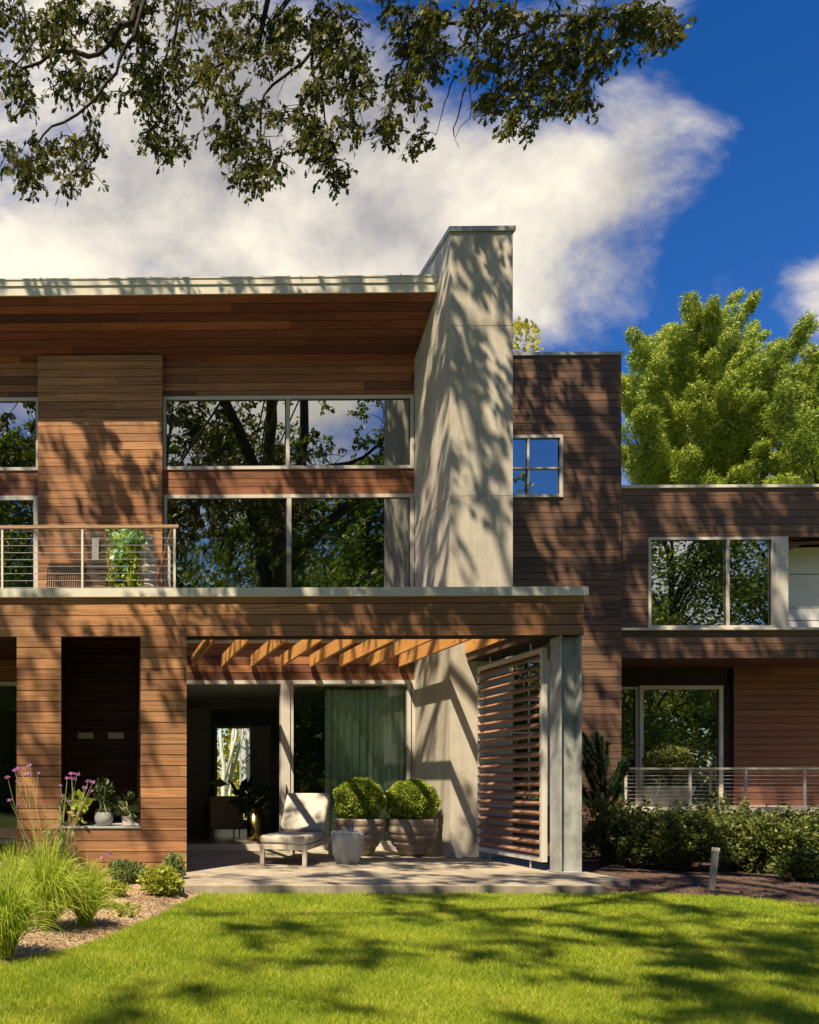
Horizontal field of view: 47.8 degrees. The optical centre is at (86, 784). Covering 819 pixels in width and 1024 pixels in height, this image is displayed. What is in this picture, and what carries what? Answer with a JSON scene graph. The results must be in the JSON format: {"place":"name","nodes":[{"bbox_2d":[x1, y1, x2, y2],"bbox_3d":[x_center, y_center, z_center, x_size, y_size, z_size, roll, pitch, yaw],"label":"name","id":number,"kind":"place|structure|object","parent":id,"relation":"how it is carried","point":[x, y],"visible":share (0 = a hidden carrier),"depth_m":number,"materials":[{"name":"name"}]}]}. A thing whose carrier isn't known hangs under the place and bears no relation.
{"place":"outdoors","nodes":[
{"label":"outdoors","id":0,"kind":"place"},
{"bbox_2d":[0,850,605,896],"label":"patio","id":1,"kind":"structure","parent":0,"point":[245,871],"depth_m":10.32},
{"bbox_2d":[260,793,332,866],"bbox_3d":[3.216,0.635,12.434,0.670,1.010,2.000,0,0,27],"label":"lounge chair","id":2,"kind":"object","parent":1,"relation":"on","point":[303,821],"visible":0.97,"depth_m":12.62,"materials":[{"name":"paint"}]},
{"bbox_2d":[331,831,363,863],"bbox_3d":[3.789,0.906,11.895,0.464,0.468,0.464,0,0,1],"label":"side table","id":3,"kind":"object","parent":1,"relation":"on","point":[347,847],"visible":0.98,"depth_m":11.72,"materials":[{"name":"grey concrete"}]},
{"bbox_2d":[348,824,352,830],"bbox_3d":[3.839,0.620,11.894,0.072,0.100,0.072,0,0,1],"label":"tumbler","id":4,"kind":"object","parent":3,"relation":"on","point":[350,827],"visible":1,"depth_m":11.87,"materials":[{"name":"clear glass"}]},
{"bbox_2d":[335,818,384,855],"bbox_3d":[4.435,0.840,13.286,0.780,0.600,0.761,0,0,1],"label":"bowl planter","id":5,"kind":"object","parent":1,"relation":"on","point":[372,830],"visible":0.7,"depth_m":12.98,"materials":[{"name":"concrete"}]},
{"bbox_2d":[332,777,387,818],"bbox_3d":[4.428,0.266,13.294,0.859,0.806,0.870,0,0,1],"label":"boxwood","id":6,"kind":"object","parent":5,"relation":"in","point":[361,798],"visible":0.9,"depth_m":13.04,"materials":[{"name":"green plant"}]},
{"bbox_2d":[386,818,437,856],"bbox_3d":[5.253,0.840,13.223,0.803,0.600,0.811,0,0,1],"label":"bowl planter","id":7,"kind":"object","parent":1,"relation":"on","point":[413,837],"visible":0.98,"depth_m":12.93,"materials":[{"name":"stone"}]},
{"bbox_2d":[385,778,441,818],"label":"boxwood","id":8,"kind":"object","parent":7,"relation":"in","point":[411,798],"visible":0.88,"depth_m":12.98,"materials":[{"name":"green plant"}]},
{"bbox_2d":[0,788,818,1023],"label":"ground","id":9,"kind":"structure","parent":0,"point":[245,818],"depth_m":5.53,"materials":[{"name":"green plant"}]},
{"bbox_2d":[0,846,15,860],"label":"perennial","id":10,"kind":"object","parent":9,"relation":"on","point":[2,850],"visible":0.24,"depth_m":12.41,"materials":[{"name":"green plant"}]},
{"bbox_2d":[0,878,199,965],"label":"planting bed","id":11,"kind":"object","parent":9,"relation":"on","point":[35,940],"visible":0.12,"depth_m":7.08,"materials":[{"name":"brown wood"}]},
{"bbox_2d":[0,836,35,893],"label":"grass clump","id":12,"kind":"object","parent":11,"relation":"on","point":[12,856],"visible":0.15,"depth_m":8.19,"materials":[{"name":"green plant"}]},
{"bbox_2d":[0,856,71,957],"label":"grass clump","id":13,"kind":"object","parent":11,"relation":"on","point":[15,913],"visible":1,"depth_m":5.75,"materials":[{"name":"green plant"}]},
{"bbox_2d":[0,825,113,930],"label":"grass clump","id":14,"kind":"object","parent":11,"relation":"on","point":[56,884],"visible":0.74,"depth_m":6.74,"materials":[{"name":"green plant"}]},
{"bbox_2d":[4,764,111,884],"bbox_3d":[-0.326,0.507,9.462,1.249,1.535,0.653,0,0,1],"label":"verbena","id":15,"kind":"object","parent":11,"relation":"on","point":[63,848],"visible":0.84,"depth_m":9.51,"materials":[{"name":"green plant"}]},
{"bbox_2d":[54,853,131,927],"bbox_3d":[-0.021,0.899,7.086,0.936,0.650,1.014,0,0,1],"label":"grass clump","id":16,"kind":"object","parent":11,"relation":"on","point":[83,918],"visible":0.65,"depth_m":6.98,"materials":[{"name":"green plant"}]},
{"bbox_2d":[77,856,128,886],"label":"grass clump","id":17,"kind":"object","parent":11,"relation":"on","point":[98,872],"visible":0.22,"depth_m":9.21,"materials":[{"name":"green plant"}]},
{"bbox_2d":[95,879,132,897],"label":"perennial","id":18,"kind":"object","parent":11,"relation":"on","point":[121,886],"visible":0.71,"depth_m":8.82,"materials":[{"name":"green plant"}]},
{"bbox_2d":[107,900,141,917],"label":"perennial","id":19,"kind":"object","parent":11,"relation":"on","point":[122,912],"visible":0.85,"depth_m":7.60,"materials":[{"name":"green plant"}]},
{"bbox_2d":[108,858,145,883],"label":"perennial","id":20,"kind":"object","parent":11,"relation":"on","point":[131,869],"visible":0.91,"depth_m":9.96,"materials":[{"name":"green plant"}]},
{"bbox_2d":[136,863,185,896],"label":"perennial","id":21,"kind":"object","parent":11,"relation":"on","point":[167,876],"visible":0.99,"depth_m":8.91,"materials":[{"name":"green plant"}]},
{"bbox_2d":[161,851,187,883],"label":"perennial","id":22,"kind":"object","parent":11,"relation":"on","point":[174,861],"visible":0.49,"depth_m":9.92,"materials":[{"name":"green plant"}]},
{"bbox_2d":[217,729,238,795],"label":"garden shrub","id":23,"kind":"object","parent":9,"relation":"on","point":[226,751],"visible":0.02,"depth_m":36.14,"materials":[{"name":"green plant"}]},
{"bbox_2d":[219,729,237,795],"bbox_3d":[4.977,-3.131,30.062,4.473,9.045,4.958,0,0,-41],"label":"birch tree","id":24,"kind":"object","parent":9,"relation":"on","point":[224,772],"visible":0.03,"depth_m":30.28,"materials":[{"name":"white plant"}]},
{"bbox_2d":[227,729,243,795],"bbox_3d":[5.406,-2.960,30.280,5.773,8.627,4.232,0,0,1],"label":"birch tree","id":25,"kind":"object","parent":9,"relation":"on","point":[231,774],"visible":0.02,"depth_m":30.47,"materials":[{"name":"white plant"}]},
{"bbox_2d":[239,729,248,816],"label":"garden wall","id":26,"kind":"structure","parent":9,"relation":"on","point":[244,767],"depth_m":31.91,"materials":[{"name":"white paint"}]},
{"bbox_2d":[0,0,697,206],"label":"oak tree","id":27,"kind":"object","parent":9,"relation":"on","point":[430,23],"visible":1,"depth_m":7.94,"materials":[{"name":"green plant"}]},
{"bbox_2d":[0,225,818,878],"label":"house","id":28,"kind":"structure","parent":9,"relation":"on","point":[460,535],"depth_m":14.26,"materials":[{"name":"red wood"}]},
{"bbox_2d":[0,682,16,842],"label":"window","id":29,"kind":"structure","parent":28,"relation":"in","point":[2,684],"depth_m":14.39,"materials":[{"name":"grey metal"}]},
{"bbox_2d":[0,397,37,470],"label":"window","id":30,"kind":"structure","parent":28,"relation":"in","point":[18,415],"depth_m":14.44,"materials":[{"name":"clear glass"}]},
{"bbox_2d":[0,496,37,587],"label":"window","id":31,"kind":"structure","parent":28,"relation":"in","point":[14,510],"depth_m":14.44,"materials":[{"name":"clear glass"}]},
{"bbox_2d":[66,811,80,825],"bbox_3d":[-0.171,0.440,10.844,0.200,0.198,0.200,0,0,1],"label":"plant pot","id":32,"kind":"object","parent":28,"relation":"on","point":[68,816],"visible":0.65,"depth_m":10.78,"materials":[{"name":"ceramic"}]},
{"bbox_2d":[74,814,86,826],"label":"potted plant","id":33,"kind":"object","parent":32,"relation":"in","point":[84,822],"visible":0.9,"depth_m":10.66,"materials":[{"name":"green plant"}]},
{"bbox_2d":[46,533,107,586],"bbox_3d":[-0.120,-3.043,11.730,0.886,1.209,0.513,0,0,1],"label":"slatted chair","id":34,"kind":"object","parent":28,"relation":"on","point":[78,569],"visible":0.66,"depth_m":11.77,"materials":[{"name":"brown wood"}]},
{"bbox_2d":[61,789,93,814],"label":"potted plant","id":35,"kind":"object","parent":28,"relation":"on","point":[87,803],"visible":0.81,"depth_m":10.80,"materials":[{"name":"green plant"}]},
{"bbox_2d":[94,812,112,825],"bbox_3d":[0.231,0.450,10.838,0.251,0.178,0.251,0,0,1],"label":"plant pot","id":36,"kind":"object","parent":28,"relation":"on","point":[103,819],"visible":0.94,"depth_m":10.74,"materials":[{"name":"white ceramic"}]},
{"bbox_2d":[92,776,117,814],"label":"potted plant","id":37,"kind":"object","parent":36,"relation":"on","point":[102,799],"visible":0.98,"depth_m":10.80,"materials":[{"name":"green plant"}]},
{"bbox_2d":[111,570,136,586],"bbox_3d":[0.564,-2.740,11.793,0.420,0.600,0.420,0,0,1],"label":"plant tub","id":38,"kind":"object","parent":28,"relation":"on","point":[124,583],"visible":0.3,"depth_m":11.60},
{"bbox_2d":[105,529,151,586],"bbox_3d":[0.593,-3.151,11.610,0.671,1.092,0.531,0,0,1],"label":"trailing plant","id":39,"kind":"object","parent":38,"relation":"in","point":[138,533],"visible":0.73,"depth_m":11.55,"materials":[{"name":"green plant"}]},
{"bbox_2d":[111,791,140,821],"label":"potted plant","id":40,"kind":"object","parent":28,"relation":"on","point":[134,808],"visible":0.97,"depth_m":10.79,"materials":[{"name":"green plant"}]},
{"bbox_2d":[121,816,133,825],"bbox_3d":[0.547,0.475,10.833,0.181,0.128,0.181,0,0,1],"label":"plant pot","id":41,"kind":"object","parent":28,"relation":"on","point":[127,821],"visible":0.94,"depth_m":10.76,"materials":[{"name":"ceramic"}]},
{"bbox_2d":[135,534,156,586],"bbox_3d":[0.848,-2.997,11.739,0.339,1.149,0.339,0,0,1],"label":"ribbed vase","id":42,"kind":"object","parent":28,"relation":"on","point":[149,546],"visible":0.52,"depth_m":11.61,"materials":[{"name":"grey ceramic"}]},
{"bbox_2d":[205,796,243,836],"bbox_3d":[2.792,0.630,16.640,0.673,0.820,0.760,0,0,1],"label":"armchair","id":43,"kind":"object","parent":28,"relation":"on","point":[221,812],"visible":0.88,"depth_m":16.26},
{"bbox_2d":[215,726,248,821],"bbox_3d":[3.805,-0.265,19.971,1.363,2.351,0.090,0,0,1],"label":"window","id":44,"kind":"structure","parent":28,"relation":"in","point":[216,727],"depth_m":19.94,"materials":[{"name":"black metal"}]},
{"bbox_2d":[242,751,257,762],"bbox_3d":[3.111,-0.533,15.556,0.302,0.232,0.114,0,0,1],"label":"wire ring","id":45,"kind":"object","parent":28,"relation":"hanging from","point":[250,758],"visible":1,"depth_m":15.54,"materials":[{"name":"black metal"}]},
{"bbox_2d":[247,809,262,839],"bbox_3d":[3.197,0.750,15.554,0.300,0.580,0.300,0,0,1],"label":"brass planter","id":46,"kind":"object","parent":28,"relation":"on","point":[255,825],"visible":0.84,"depth_m":15.43,"materials":[{"name":"gold metal"}]},
{"bbox_2d":[209,774,275,817],"bbox_3d":[2.994,0.200,15.622,1.117,0.886,0.754,0,0,29],"label":"houseplant","id":47,"kind":"object","parent":46,"relation":"in","point":[260,799],"visible":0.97,"depth_m":15.51,"materials":[{"name":"green plant"}]},
{"bbox_2d":[273,753,278,786],"bbox_3d":[4.259,-0.341,18.364,0.136,0.751,0.050,0,0,1],"label":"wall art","id":48,"kind":"object","parent":28,"relation":"attached to","point":[275,769],"depth_m":18.34},
{"bbox_2d":[163,395,413,469],"bbox_3d":[3.531,-6.173,14.374,4.372,1.282,0.090,0,0,1],"label":"window","id":49,"kind":"structure","parent":28,"relation":"in","point":[296,431],"depth_m":14.36,"materials":[{"name":"clear glass"}]},
{"bbox_2d":[163,494,413,639],"bbox_3d":[3.536,-3.809,14.372,4.362,2.557,0.090,0,0,1],"label":"window","id":50,"kind":"structure","parent":28,"relation":"in","point":[232,540],"depth_m":14.36,"materials":[{"name":"clear glass"}]},
{"bbox_2d":[187,680,414,849],"bbox_3d":[3.443,-0.346,14.370,4.595,2.973,0.201,0,0,1],"label":"sliding door","id":51,"kind":"structure","parent":28,"relation":"in","point":[285,686],"depth_m":14.32,"materials":[{"name":"white metal"}]},
{"bbox_2d":[325,690,404,840],"bbox_3d":[5.025,-0.335,14.582,1.548,2.710,0.146,0,0,1],"label":"curtain","id":52,"kind":"object","parent":28,"relation":"hanging from","point":[364,733],"visible":0.59,"depth_m":14.56,"materials":[{"name":"green fabric"}]},
{"bbox_2d":[513,660,549,805],"bbox_3d":[8.187,-0.986,15.455,1.049,2.743,0.090,0,0,1],"label":"window","id":53,"kind":"structure","parent":28,"relation":"in","point":[536,662],"depth_m":15.45,"materials":[{"name":"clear glass"}]},
{"bbox_2d":[513,435,562,497],"bbox_3d":[8.296,-6.000,15.444,1.325,1.171,0.090,0,0,1],"label":"window","id":54,"kind":"structure","parent":28,"relation":"in","point":[537,459],"depth_m":15.44,"materials":[{"name":"clear glass"}]},
{"bbox_2d":[621,687,638,805],"bbox_3d":[10.439,-0.774,16.812,1.712,2.469,0.090,0,0,1],"label":"window","id":55,"kind":"structure","parent":28,"relation":"in","point":[629,695],"depth_m":16.80,"materials":[{"name":"clear glass"}]},
{"bbox_2d":[641,786,695,806],"bbox_3d":[11.407,0.220,16.062,0.900,0.400,0.900,0,0,1],"label":"stone planter","id":56,"kind":"object","parent":28,"relation":"on","point":[665,789],"visible":0.87,"depth_m":15.77,"materials":[{"name":"grey stone"}]},
{"bbox_2d":[641,745,694,785],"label":"round bush","id":57,"kind":"object","parent":56,"relation":"on","point":[670,756],"visible":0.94,"depth_m":15.87,"materials":[{"name":"green plant"}]},
{"bbox_2d":[637,685,722,805],"bbox_3d":[12.138,-0.784,16.717,1.685,2.489,0.150,0,0,1],"label":"patio door","id":58,"kind":"structure","parent":28,"relation":"in","point":[688,717],"depth_m":16.74,"materials":[{"name":"clear glass"}]},
{"bbox_2d":[648,537,774,627],"bbox_3d":[11.830,-3.833,15.541,2.357,1.723,0.090,0,0,1],"label":"window","id":59,"kind":"structure","parent":28,"relation":"in","point":[693,582],"depth_m":15.54,"materials":[{"name":"clear glass"}]},
{"bbox_2d":[513,316,543,351],"bbox_3d":[10.969,-5.313,20.819,1.157,13.147,1.155,0,0,-37],"label":"young tree","id":60,"kind":"object","parent":9,"relation":"on","point":[518,325],"visible":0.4,"depth_m":20.51,"materials":[{"name":"plant"}]},
{"bbox_2d":[621,287,818,484],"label":"pine tree","id":61,"kind":"object","parent":9,"relation":"on","point":[694,411],"visible":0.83,"depth_m":23.85,"materials":[{"name":"green plant"}]},
{"bbox_2d":[759,341,818,483],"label":"pine tree","id":62,"kind":"object","parent":9,"relation":"on","point":[794,459],"visible":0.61,"depth_m":21.63,"materials":[{"name":"green plant"}]},
{"bbox_2d":[0,0,818,787],"label":"sky","id":63,"kind":"structure","parent":0,"point":[698,169],"materials":[{"name":"blue"}]},
{"bbox_2d":[467,858,629,885],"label":"side paving","id":64,"kind":"structure","parent":0,"point":[593,878],"depth_m":10.59,"materials":[{"name":"grey concrete"}]},
{"bbox_2d":[513,853,818,904],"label":"mulch bed","id":65,"kind":"object","parent":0,"point":[726,881],"visible":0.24,"depth_m":10.22,"materials":[{"name":"brown wood"}]},
{"bbox_2d":[582,727,633,861],"bbox_3d":[8.082,0.189,12.779,1.242,2.144,0.863,0,0,1],"label":"young pine","id":66,"kind":"object","parent":65,"relation":"on","point":[593,747],"visible":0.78,"depth_m":12.68,"materials":[{"name":"green plant"}]},
{"bbox_2d":[582,787,663,864],"bbox_3d":[8.089,0.656,12.464,1.309,1.261,1.192,0,0,-33],"label":"shrub","id":67,"kind":"object","parent":65,"relation":"on","point":[601,825],"visible":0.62,"depth_m":12.35,"materials":[{"name":"green plant"}]},
{"bbox_2d":[609,805,699,868],"bbox_3d":[8.261,0.769,11.881,1.186,0.958,1.000,0,0,1],"label":"shrub","id":68,"kind":"object","parent":65,"relation":"on","point":[627,843],"visible":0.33,"depth_m":11.81,"materials":[{"name":"green plant"}]},
{"bbox_2d":[630,795,748,871],"bbox_3d":[8.423,0.687,11.477,1.378,1.123,1.254,0,0,29],"label":"shrub","id":69,"kind":"object","parent":65,"relation":"on","point":[688,854],"visible":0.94,"depth_m":11.28,"materials":[{"name":"green plant"}]},
{"bbox_2d":[660,791,761,862],"bbox_3d":[9.724,0.666,12.710,1.550,1.162,1.328,0,0,1],"label":"shrub","id":70,"kind":"object","parent":65,"relation":"on","point":[721,806],"visible":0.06,"depth_m":12.70,"materials":[{"name":"green plant"}]},
{"bbox_2d":[708,847,719,889],"bbox_3d":[7.283,0.979,9.511,0.058,0.505,0.058,6,0,1],"label":"bollard light","id":71,"kind":"object","parent":65,"relation":"on","point":[713,870],"visible":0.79,"depth_m":9.48,"materials":[{"name":"grey metal"}]},
{"bbox_2d":[690,802,793,870],"bbox_3d":[9.180,0.730,11.492,1.496,1.036,1.220,0,0,1],"label":"shrub","id":72,"kind":"object","parent":65,"relation":"on","point":[731,865],"visible":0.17,"depth_m":11.34,"materials":[{"name":"green plant"}]},
{"bbox_2d":[721,802,818,873],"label":"shrub","id":73,"kind":"object","parent":65,"relation":"on","point":[760,826],"visible":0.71,"depth_m":11.07,"materials":[{"name":"green plant"}]},
{"bbox_2d":[765,846,818,881],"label":"shrub","id":74,"kind":"object","parent":65,"relation":"on","point":[801,864],"visible":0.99,"depth_m":10.21,"materials":[{"name":"green plant"}]},
{"bbox_2d":[766,808,818,852],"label":"shrub","id":75,"kind":"object","parent":65,"relation":"on","point":[800,823],"visible":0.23,"depth_m":10.94,"materials":[{"name":"green plant"}]}
]}

